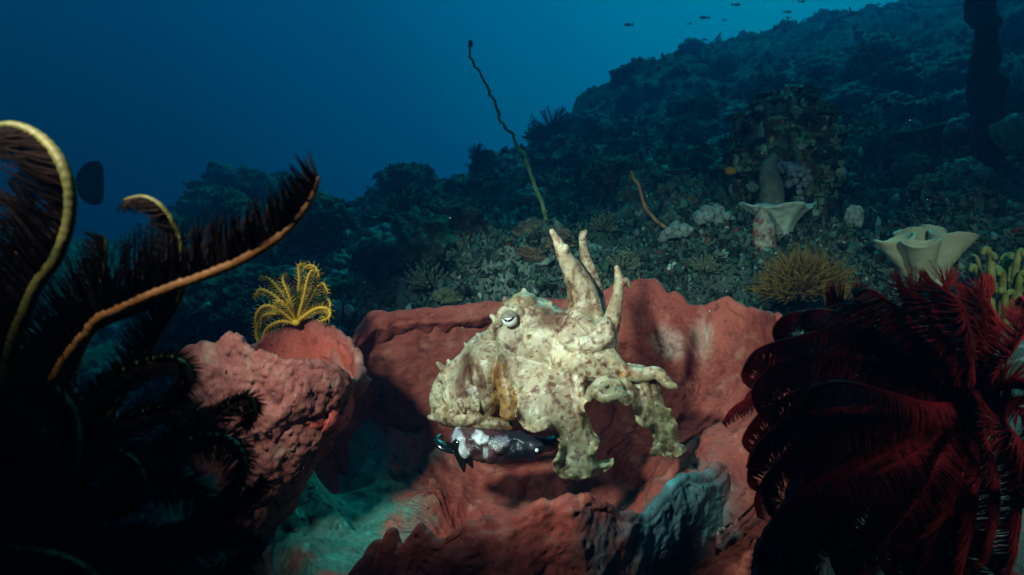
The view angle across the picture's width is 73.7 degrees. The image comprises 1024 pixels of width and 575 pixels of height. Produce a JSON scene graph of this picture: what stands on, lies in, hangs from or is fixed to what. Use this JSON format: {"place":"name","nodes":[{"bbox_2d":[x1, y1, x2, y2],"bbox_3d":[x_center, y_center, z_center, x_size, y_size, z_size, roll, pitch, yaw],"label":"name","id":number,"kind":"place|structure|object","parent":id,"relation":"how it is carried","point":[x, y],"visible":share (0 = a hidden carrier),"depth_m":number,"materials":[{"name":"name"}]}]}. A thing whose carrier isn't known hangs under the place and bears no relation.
{"place":"outdoors","nodes":[
{"label":"outdoors","id":0,"kind":"place"},
{"bbox_2d":[8,161,103,204],"bbox_3d":[-1.738,-0.398,2.600,0.367,0.166,0.054,0,0,0],"label":"fish","id":1,"kind":"object","parent":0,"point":[89,180],"visible":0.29,"depth_m":2.60},
{"bbox_2d":[0,0,898,240],"label":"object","id":2,"kind":"structure","parent":0,"point":[357,85],"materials":[{"name":"liquid"}]},
{"bbox_2d":[12,4,967,327],"bbox_3d":[-0.025,-0.689,2.437,6.138,1.889,3.117,0,0,0],"label":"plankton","id":3,"kind":"object","parent":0,"point":[434,208],"visible":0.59,"depth_m":1.87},
{"bbox_2d":[0,0,1023,574],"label":"seabed","id":4,"kind":"structure","parent":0,"point":[100,348],"depth_m":2.92,"materials":[{"name":"stone"}]},
{"bbox_2d":[174,185,220,221],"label":"stony coral","id":5,"kind":"object","parent":4,"relation":"on","point":[188,203],"visible":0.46,"depth_m":5.24},
{"bbox_2d":[198,186,255,222],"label":"stony coral","id":6,"kind":"object","parent":4,"relation":"on","point":[222,199],"visible":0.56,"depth_m":3.41},
{"bbox_2d":[213,300,253,325],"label":"branching coral","id":7,"kind":"object","parent":4,"relation":"on","point":[235,314],"visible":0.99,"depth_m":1.49},
{"bbox_2d":[182,160,293,189],"bbox_3d":[-2.505,-0.913,6.403,1.078,0.480,0.934,0,0,-26],"label":"coral boulder","id":8,"kind":"object","parent":4,"relation":"on","point":[223,174],"visible":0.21,"depth_m":6.05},
{"bbox_2d":[234,171,279,200],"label":"stony coral","id":9,"kind":"object","parent":4,"relation":"on","point":[260,182],"visible":0.62,"depth_m":4.49},
{"bbox_2d":[210,263,311,300],"bbox_3d":[-0.620,0.024,1.714,0.258,0.173,0.203,6,1,-30],"label":"stony coral","id":10,"kind":"object","parent":4,"relation":"on","point":[249,272],"visible":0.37,"depth_m":1.66},
{"bbox_2d":[175,316,371,574],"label":"barrel sponge","id":11,"kind":"object","parent":4,"relation":"on","point":[310,379],"visible":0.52,"depth_m":0.86},
{"bbox_2d":[250,260,334,344],"bbox_3d":[-0.338,0.026,1.049,0.150,0.141,0.069,0,0,0],"label":"feather star","id":12,"kind":"object","parent":11,"relation":"on","point":[296,310],"visible":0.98,"depth_m":1.05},
{"bbox_2d":[278,254,315,275],"bbox_3d":[-0.662,-0.040,2.090,0.154,0.127,0.130,13,20,37],"label":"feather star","id":13,"kind":"object","parent":4,"relation":"on","point":[290,262],"visible":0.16,"depth_m":2.08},
{"bbox_2d":[290,266,311,276],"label":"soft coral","id":14,"kind":"object","parent":4,"relation":"on","point":[292,268],"visible":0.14,"depth_m":2.03},
{"bbox_2d":[268,192,358,243],"bbox_3d":[-0.682,-0.232,2.329,0.294,0.194,0.270,0,0,-5],"label":"stony coral","id":15,"kind":"object","parent":4,"relation":"on","point":[323,211],"visible":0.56,"depth_m":2.26},
{"bbox_2d":[331,299,341,320],"bbox_3d":[-0.413,0.053,1.599,0.027,0.051,0.029,0,0,0],"label":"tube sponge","id":16,"kind":"object","parent":4,"relation":"on","point":[337,313],"visible":0.81,"depth_m":1.59},
{"bbox_2d":[318,268,354,288],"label":"soft coral","id":17,"kind":"object","parent":4,"relation":"on","point":[336,273],"visible":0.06,"depth_m":1.78},
{"bbox_2d":[332,251,354,269],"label":"soft coral","id":18,"kind":"object","parent":4,"relation":"on","point":[343,259],"visible":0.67,"depth_m":1.89},
{"bbox_2d":[310,273,382,326],"bbox_3d":[-0.422,0.048,1.776,0.212,0.174,0.191,0,0,-34],"label":"stony coral","id":19,"kind":"object","parent":4,"relation":"on","point":[356,292],"visible":0.5,"depth_m":1.71},
{"bbox_2d":[343,304,353,316],"bbox_3d":[-0.382,0.054,1.600,0.026,0.032,0.024,0,0,0],"label":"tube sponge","id":20,"kind":"object","parent":4,"relation":"on","point":[348,310],"visible":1,"depth_m":1.59},
{"bbox_2d":[353,306,364,326],"bbox_3d":[-0.389,0.073,1.710,0.038,0.055,0.026,0,0,25],"label":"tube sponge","id":21,"kind":"object","parent":4,"relation":"on","point":[358,318],"visible":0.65,"depth_m":1.70},
{"bbox_2d":[357,222,397,256],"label":"soft coral","id":22,"kind":"object","parent":4,"relation":"on","point":[377,239],"visible":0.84,"depth_m":1.77},
{"bbox_2d":[377,162,426,190],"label":"stony coral","id":23,"kind":"object","parent":4,"relation":"on","point":[391,176],"visible":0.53,"depth_m":3.37},
{"bbox_2d":[376,181,431,224],"bbox_3d":[-0.302,-0.181,1.966,0.166,0.250,0.180,-9,-11,17],"label":"feather star","id":24,"kind":"object","parent":4,"relation":"on","point":[384,217],"visible":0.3,"depth_m":1.96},
{"bbox_2d":[381,205,457,269],"bbox_3d":[-0.263,-0.113,1.892,0.242,0.232,0.256,0,0,-40],"label":"stony coral","id":25,"kind":"object","parent":4,"relation":"on","point":[424,234],"visible":0.58,"depth_m":1.80},
{"bbox_2d":[411,297,428,308],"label":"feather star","id":26,"kind":"object","parent":4,"relation":"on","point":[419,306],"visible":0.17,"depth_m":1.60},
{"bbox_2d":[407,162,434,185],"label":"stony coral","id":27,"kind":"object","parent":4,"relation":"on","point":[427,170],"visible":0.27,"depth_m":3.65},
{"bbox_2d":[423,254,455,277],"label":"feather star","id":28,"kind":"object","parent":4,"relation":"on","point":[447,265],"visible":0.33,"depth_m":1.71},
{"bbox_2d":[431,287,462,304],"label":"stony coral","id":29,"kind":"object","parent":4,"relation":"on","point":[445,296],"visible":0.92,"depth_m":1.51},
{"bbox_2d":[417,197,495,241],"bbox_3d":[-0.184,-0.170,2.036,0.276,0.179,0.245,3,-10,-5],"label":"stony coral","id":30,"kind":"object","parent":4,"relation":"on","point":[466,216],"visible":0.38,"depth_m":1.95},
{"bbox_2d":[445,233,477,261],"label":"branching coral","id":31,"kind":"object","parent":4,"relation":"on","point":[460,243],"visible":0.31,"depth_m":1.71},
{"bbox_2d":[464,151,495,175],"bbox_3d":[-0.167,-0.627,3.603,0.169,0.204,0.174,0,0,12],"label":"feather star","id":32,"kind":"object","parent":4,"relation":"on","point":[479,167],"visible":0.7,"depth_m":3.58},
{"bbox_2d":[467,143,489,162],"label":"feather star","id":33,"kind":"object","parent":32,"relation":"on","point":[481,155],"visible":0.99,"depth_m":3.58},
{"bbox_2d":[469,149,499,171],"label":"stony coral","id":34,"kind":"object","parent":4,"relation":"on","point":[493,155],"visible":0.24,"depth_m":4.57},
{"bbox_2d":[468,40,547,219],"bbox_3d":[0.035,-0.307,1.732,0.063,0.552,0.388,0,0,38],"label":"whip coral","id":35,"kind":"object","parent":4,"relation":"on","point":[529,171],"visible":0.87,"depth_m":1.66},
{"bbox_2d":[503,224,515,231],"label":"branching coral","id":36,"kind":"object","parent":4,"relation":"on","point":[506,228],"visible":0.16,"depth_m":2.17},
{"bbox_2d":[249,278,793,574],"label":"barrel sponge","id":37,"kind":"object","parent":4,"relation":"on","point":[391,488],"visible":0.74,"depth_m":1.11},
{"bbox_2d":[456,283,477,304],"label":"feather star","id":38,"kind":"object","parent":37,"relation":"on","point":[468,293],"visible":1,"depth_m":1.31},
{"bbox_2d":[433,426,558,471],"bbox_3d":[-0.023,0.232,0.983,0.183,0.060,0.051,0,0,5],"label":"fish","id":39,"kind":"object","parent":37,"relation":"on","point":[465,445],"visible":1,"depth_m":0.97},
{"bbox_2d":[427,229,687,479],"bbox_3d":[0.031,0.089,1.025,0.424,0.347,0.197,0,0,43],"label":"cuttlefish","id":40,"kind":"object","parent":37,"relation":"on","point":[529,361],"visible":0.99,"depth_m":0.95,"materials":[{"name":"beige"}]},
{"bbox_2d":[515,184,547,207],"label":"soft coral","id":41,"kind":"object","parent":4,"relation":"on","point":[526,194],"visible":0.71,"depth_m":2.52},
{"bbox_2d":[514,245,548,262],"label":"stony coral","id":42,"kind":"object","parent":4,"relation":"on","point":[528,253],"visible":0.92,"depth_m":1.51},
{"bbox_2d":[516,172,560,207],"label":"stony coral","id":43,"kind":"object","parent":4,"relation":"on","point":[549,181],"visible":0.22,"depth_m":2.64},
{"bbox_2d":[509,216,577,236],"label":"stony coral","id":44,"kind":"object","parent":4,"relation":"on","point":[531,224],"visible":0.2,"depth_m":1.76},
{"bbox_2d":[525,105,578,147],"bbox_3d":[0.264,-1.075,4.597,0.377,0.303,0.377,-8,7,4],"label":"feather star","id":45,"kind":"object","parent":4,"relation":"on","point":[554,128],"visible":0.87,"depth_m":4.54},
{"bbox_2d":[540,225,577,248],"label":"stony coral","id":46,"kind":"object","parent":4,"relation":"on","point":[566,236],"visible":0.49,"depth_m":1.58},
{"bbox_2d":[128,0,1023,574],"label":"reef growth","id":47,"kind":"object","parent":4,"relation":"on","point":[730,248],"visible":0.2,"depth_m":1.66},
{"bbox_2d":[401,259,448,290],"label":"branching coral","id":48,"kind":"object","parent":47,"relation":"on","point":[419,280],"visible":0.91,"depth_m":1.70},
{"bbox_2d":[522,130,542,139],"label":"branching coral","id":49,"kind":"object","parent":47,"relation":"on","point":[527,138],"visible":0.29,"depth_m":4.80},
{"bbox_2d":[617,237,632,247],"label":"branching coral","id":50,"kind":"object","parent":47,"relation":"on","point":[628,243],"visible":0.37,"depth_m":1.87},
{"bbox_2d":[630,171,667,228],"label":"whip coral","id":51,"kind":"object","parent":47,"relation":"on","point":[653,217],"visible":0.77,"depth_m":1.74},
{"bbox_2d":[739,201,816,239],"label":"leather coral","id":52,"kind":"object","parent":47,"relation":"on","point":[785,217],"visible":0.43,"depth_m":1.65},
{"bbox_2d":[873,224,978,285],"bbox_3d":[0.865,-0.045,1.446,0.223,0.184,0.159,0,0,-24],"label":"leather coral","id":53,"kind":"object","parent":47,"relation":"on","point":[920,247],"visible":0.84,"depth_m":1.41},
{"bbox_2d":[899,163,983,190],"bbox_3d":[1.346,-0.297,2.124,0.202,0.169,0.232,0,0,-38],"label":"feather star","id":54,"kind":"object","parent":47,"relation":"on","point":[933,167],"visible":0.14,"depth_m":2.08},
{"bbox_2d":[132,94,1023,574],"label":"algae turf","id":55,"kind":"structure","parent":4,"relation":"on","point":[686,252],"depth_m":1.58,"materials":[{"name":"plant"}]},
{"bbox_2d":[573,222,595,239],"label":"branching coral","id":56,"kind":"object","parent":4,"relation":"on","point":[589,236],"visible":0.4,"depth_m":1.96},
{"bbox_2d":[576,107,609,127],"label":"soft coral","id":57,"kind":"object","parent":4,"relation":"on","point":[585,116],"visible":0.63,"depth_m":4.50},
{"bbox_2d":[589,212,622,232],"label":"branching coral","id":58,"kind":"object","parent":4,"relation":"on","point":[602,222],"visible":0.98,"depth_m":1.92},
{"bbox_2d":[578,154,651,199],"bbox_3d":[0.389,-0.373,2.490,0.262,0.224,0.315,-3,13,-20],"label":"stony coral","id":59,"kind":"object","parent":4,"relation":"on","point":[603,175],"visible":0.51,"depth_m":2.42},
{"bbox_2d":[595,248,635,256],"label":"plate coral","id":60,"kind":"object","parent":4,"relation":"on","point":[617,251],"visible":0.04,"depth_m":1.68},
{"bbox_2d":[608,66,635,75],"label":"plate coral","id":61,"kind":"object","parent":4,"relation":"on","point":[619,72],"visible":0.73,"depth_m":5.77},
{"bbox_2d":[603,248,642,269],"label":"branching coral","id":62,"kind":"object","parent":4,"relation":"on","point":[624,260],"visible":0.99,"depth_m":1.51},
{"bbox_2d":[614,168,673,204],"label":"stony coral","id":63,"kind":"object","parent":4,"relation":"on","point":[627,190],"visible":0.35,"depth_m":2.29},
{"bbox_2d":[632,153,669,167],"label":"feather star","id":64,"kind":"object","parent":4,"relation":"on","point":[658,161],"visible":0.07,"depth_m":2.60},
{"bbox_2d":[640,174,671,186],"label":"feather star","id":65,"kind":"object","parent":4,"relation":"on","point":[657,179],"visible":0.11,"depth_m":2.24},
{"bbox_2d":[654,181,674,193],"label":"branching coral","id":66,"kind":"object","parent":4,"relation":"on","point":[662,189],"visible":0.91,"depth_m":1.98},
{"bbox_2d":[657,220,694,242],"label":"soft coral","id":67,"kind":"object","parent":4,"relation":"on","point":[675,229],"visible":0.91,"depth_m":1.68},
{"bbox_2d":[667,89,685,106],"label":"soft coral","id":68,"kind":"object","parent":4,"relation":"on","point":[679,94],"visible":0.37,"depth_m":4.79},
{"bbox_2d":[664,262,692,277],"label":"stony coral","id":69,"kind":"object","parent":4,"relation":"on","point":[668,268],"visible":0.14,"depth_m":1.60},
{"bbox_2d":[661,168,697,175],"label":"plate coral","id":70,"kind":"object","parent":4,"relation":"on","point":[688,171],"visible":0.11,"depth_m":2.31},
{"bbox_2d":[631,154,662,170],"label":"branching coral","id":71,"kind":"object","parent":70,"relation":"on","point":[648,165],"visible":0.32,"depth_m":2.42},
{"bbox_2d":[672,194,699,208],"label":"stony coral","id":72,"kind":"object","parent":4,"relation":"on","point":[690,197],"visible":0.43,"depth_m":1.92},
{"bbox_2d":[678,37,703,55],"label":"soft coral","id":73,"kind":"object","parent":4,"relation":"on","point":[695,44],"visible":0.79,"depth_m":8.06},
{"bbox_2d":[683,179,709,195],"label":"stony coral","id":74,"kind":"object","parent":4,"relation":"on","point":[697,183],"visible":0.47,"depth_m":2.08},
{"bbox_2d":[666,172,704,185],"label":"branching coral","id":75,"kind":"object","parent":74,"relation":"on","point":[681,180],"visible":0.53,"depth_m":2.15},
{"bbox_2d":[670,90,728,119],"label":"stony coral","id":76,"kind":"object","parent":4,"relation":"on","point":[706,105],"visible":0.52,"depth_m":3.70},
{"bbox_2d":[690,254,722,273],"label":"branching coral","id":77,"kind":"object","parent":4,"relation":"on","point":[708,265],"visible":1,"depth_m":1.54},
{"bbox_2d":[692,203,735,225],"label":"soft coral","id":78,"kind":"object","parent":4,"relation":"on","point":[715,213],"visible":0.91,"depth_m":1.67},
{"bbox_2d":[713,55,739,78],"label":"branching coral","id":79,"kind":"object","parent":4,"relation":"on","point":[723,67],"visible":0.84,"depth_m":5.75},
{"bbox_2d":[752,206,776,251],"bbox_3d":[0.595,-0.127,1.603,0.051,0.134,0.067,0,0,37],"label":"crusted stump","id":80,"kind":"object","parent":4,"relation":"on","point":[764,230],"visible":0.84,"depth_m":1.58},
{"bbox_2d":[742,70,797,103],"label":"stony coral","id":81,"kind":"object","parent":4,"relation":"on","point":[764,81],"visible":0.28,"depth_m":3.81},
{"bbox_2d":[766,49,775,63],"bbox_3d":[2.267,-2.015,5.968,0.110,0.133,0.050,-11,-3,-39],"label":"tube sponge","id":82,"kind":"object","parent":4,"relation":"on","point":[770,58],"visible":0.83,"depth_m":5.94},
{"bbox_2d":[759,153,784,204],"bbox_3d":[0.693,-0.278,1.823,0.071,0.170,0.068,0,0,0],"label":"sponge","id":83,"kind":"object","parent":4,"relation":"on","point":[771,185],"visible":0.84,"depth_m":1.80},
{"bbox_2d":[718,82,847,220],"bbox_3d":[0.786,-0.379,1.995,0.348,0.447,0.338,0,0,24],"label":"coral boulder","id":84,"kind":"object","parent":4,"relation":"on","point":[804,129],"visible":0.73,"depth_m":1.89,"materials":[{"name":"stone"}]},
{"bbox_2d":[724,166,735,175],"bbox_3d":[0.614,-0.328,1.919,0.032,0.026,0.029,0,0,31],"label":"sponge","id":85,"kind":"object","parent":84,"relation":"on","point":[730,170],"visible":1,"depth_m":1.91},
{"bbox_2d":[776,160,813,200],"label":"soft coral","id":86,"kind":"object","parent":84,"relation":"hanging from","point":[796,171],"visible":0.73,"depth_m":1.80},
{"bbox_2d":[790,84,801,93],"bbox_3d":[0.813,-0.568,1.969,0.044,0.034,0.049,0,0,0],"label":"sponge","id":87,"kind":"object","parent":84,"relation":"on","point":[795,86],"visible":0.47,"depth_m":1.95},
{"bbox_2d":[787,72,796,80],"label":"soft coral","id":88,"kind":"object","parent":4,"relation":"on","point":[791,76],"visible":0.06,"depth_m":4.48},
{"bbox_2d":[745,240,858,303],"bbox_3d":[0.578,-0.034,1.353,0.225,0.136,0.241,0,0,0],"label":"hydroid bush","id":89,"kind":"object","parent":4,"relation":"on","point":[801,277],"visible":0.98,"depth_m":1.32,"materials":[{"name":"plant"}]},
{"bbox_2d":[798,80,825,95],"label":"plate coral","id":90,"kind":"object","parent":4,"relation":"on","point":[812,83],"visible":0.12,"depth_m":3.51},
{"bbox_2d":[796,57,830,78],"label":"soft coral","id":91,"kind":"object","parent":4,"relation":"on","point":[810,68],"visible":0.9,"depth_m":3.89},
{"bbox_2d":[825,87,870,105],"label":"soft coral","id":92,"kind":"object","parent":4,"relation":"on","point":[846,96],"visible":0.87,"depth_m":3.37},
{"bbox_2d":[836,80,871,104],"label":"soft coral","id":93,"kind":"object","parent":92,"relation":"on","point":[856,85],"visible":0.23,"depth_m":3.40},
{"bbox_2d":[838,64,866,85],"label":"feather star","id":94,"kind":"object","parent":4,"relation":"on","point":[854,72],"visible":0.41,"depth_m":3.78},
{"bbox_2d":[843,204,863,228],"bbox_3d":[0.879,-0.181,1.751,0.048,0.065,0.048,0,0,0],"label":"tube sponge","id":95,"kind":"object","parent":4,"relation":"on","point":[854,214],"visible":0.94,"depth_m":1.74},
{"bbox_2d":[722,261,1023,574],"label":"feather star","id":96,"kind":"object","parent":4,"relation":"on","point":[911,430],"visible":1,"depth_m":0.55,"materials":[{"name":"red"}]},
{"bbox_2d":[867,91,914,110],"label":"soft coral","id":97,"kind":"object","parent":4,"relation":"on","point":[893,95],"visible":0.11,"depth_m":2.96},
{"bbox_2d":[890,152,934,183],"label":"stony coral","id":98,"kind":"object","parent":4,"relation":"on","point":[903,168],"visible":0.67,"depth_m":2.34},
{"bbox_2d":[888,122,946,143],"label":"plate coral","id":99,"kind":"object","parent":4,"relation":"on","point":[934,131],"visible":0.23,"depth_m":2.45},
{"bbox_2d":[915,113,951,146],"bbox_3d":[1.594,-0.562,2.566,0.156,0.184,0.179,1,-2,30],"label":"feather star","id":100,"kind":"object","parent":4,"relation":"on","point":[936,118],"visible":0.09,"depth_m":2.54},
{"bbox_2d":[903,170,981,196],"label":"stony coral","id":101,"kind":"object","parent":4,"relation":"on","point":[924,181],"visible":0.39,"depth_m":2.04},
{"bbox_2d":[919,66,965,94],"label":"stony coral","id":102,"kind":"object","parent":4,"relation":"on","point":[945,81],"visible":0.45,"depth_m":3.56},
{"bbox_2d":[937,56,966,68],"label":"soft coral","id":103,"kind":"object","parent":4,"relation":"on","point":[951,59],"visible":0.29,"depth_m":3.89},
{"bbox_2d":[921,154,987,174],"bbox_3d":[1.403,-0.326,2.158,0.217,0.216,0.167,-9,-2,27],"label":"feather star","id":104,"kind":"object","parent":4,"relation":"on","point":[950,160],"visible":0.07,"depth_m":2.17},
{"bbox_2d":[942,88,967,114],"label":"soft coral","id":105,"kind":"object","parent":4,"relation":"on","point":[957,102],"visible":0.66,"depth_m":2.84},
{"bbox_2d":[940,58,969,67],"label":"plate coral","id":106,"kind":"object","parent":4,"relation":"on","point":[962,63],"visible":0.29,"depth_m":3.82},
{"bbox_2d":[941,114,972,147],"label":"soft coral","id":107,"kind":"object","parent":4,"relation":"on","point":[956,129],"visible":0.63,"depth_m":2.35},
{"bbox_2d":[937,156,995,186],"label":"soft coral","id":108,"kind":"object","parent":4,"relation":"on","point":[982,171],"visible":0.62,"depth_m":2.07},
{"bbox_2d":[963,0,1010,178],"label":"sponge column","id":109,"kind":"structure","parent":4,"relation":"on","point":[987,82],"depth_m":2.17,"materials":[{"name":"blue"}]},
{"bbox_2d":[968,246,1023,325],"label":"finger coral","id":110,"kind":"object","parent":4,"relation":"on","point":[1008,273],"visible":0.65,"depth_m":1.16},
{"bbox_2d":[999,61,1008,73],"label":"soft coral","id":111,"kind":"object","parent":4,"relation":"on","point":[1003,67],"visible":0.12,"depth_m":3.33},
{"bbox_2d":[996,1,1012,14],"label":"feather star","id":112,"kind":"object","parent":4,"relation":"on","point":[999,9],"visible":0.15,"depth_m":5.46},
{"bbox_2d":[988,113,1023,152],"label":"ribbed sponge","id":113,"kind":"object","parent":4,"relation":"on","point":[1006,133],"visible":1,"depth_m":2.09,"materials":[{"name":"teal"}]},
{"bbox_3d":[-0.319,0.518,0.516,0.344,0.783,0.282,0,0,28],"label":"reef rock","id":114,"kind":"object","parent":4,"relation":"on","visible":0},
{"bbox_2d":[0,121,320,574],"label":"feather star","id":115,"kind":"object","parent":114,"relation":"on","point":[60,443],"visible":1,"depth_m":0.40,"materials":[{"name":"black"}]},
{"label":"stony coral","id":116,"kind":"object","parent":4,"relation":"on","visible":0},
{"bbox_2d":[719,102,748,130],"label":"soft coral","id":117,"kind":"object","parent":116,"relation":"on","point":[728,125],"visible":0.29,"depth_m":3.42},
{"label":"stony coral","id":118,"kind":"object","parent":4,"relation":"on","visible":0},
{"bbox_2d":[842,39,910,67],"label":"stony coral","id":119,"kind":"object","parent":118,"relation":"on","point":[883,52],"visible":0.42,"depth_m":4.09},
{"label":"stony coral","id":120,"kind":"object","parent":4,"relation":"on","visible":0},
{"bbox_2d":[184,275,225,299],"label":"stony coral","id":121,"kind":"object","parent":120,"relation":"on","point":[201,287],"visible":0.09,"depth_m":1.69},
{"label":"plate coral","id":122,"kind":"object","parent":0,"visible":0},
{"bbox_2d":[576,236,603,250],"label":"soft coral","id":123,"kind":"object","parent":122,"relation":"on","point":[596,247],"visible":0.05,"depth_m":1.85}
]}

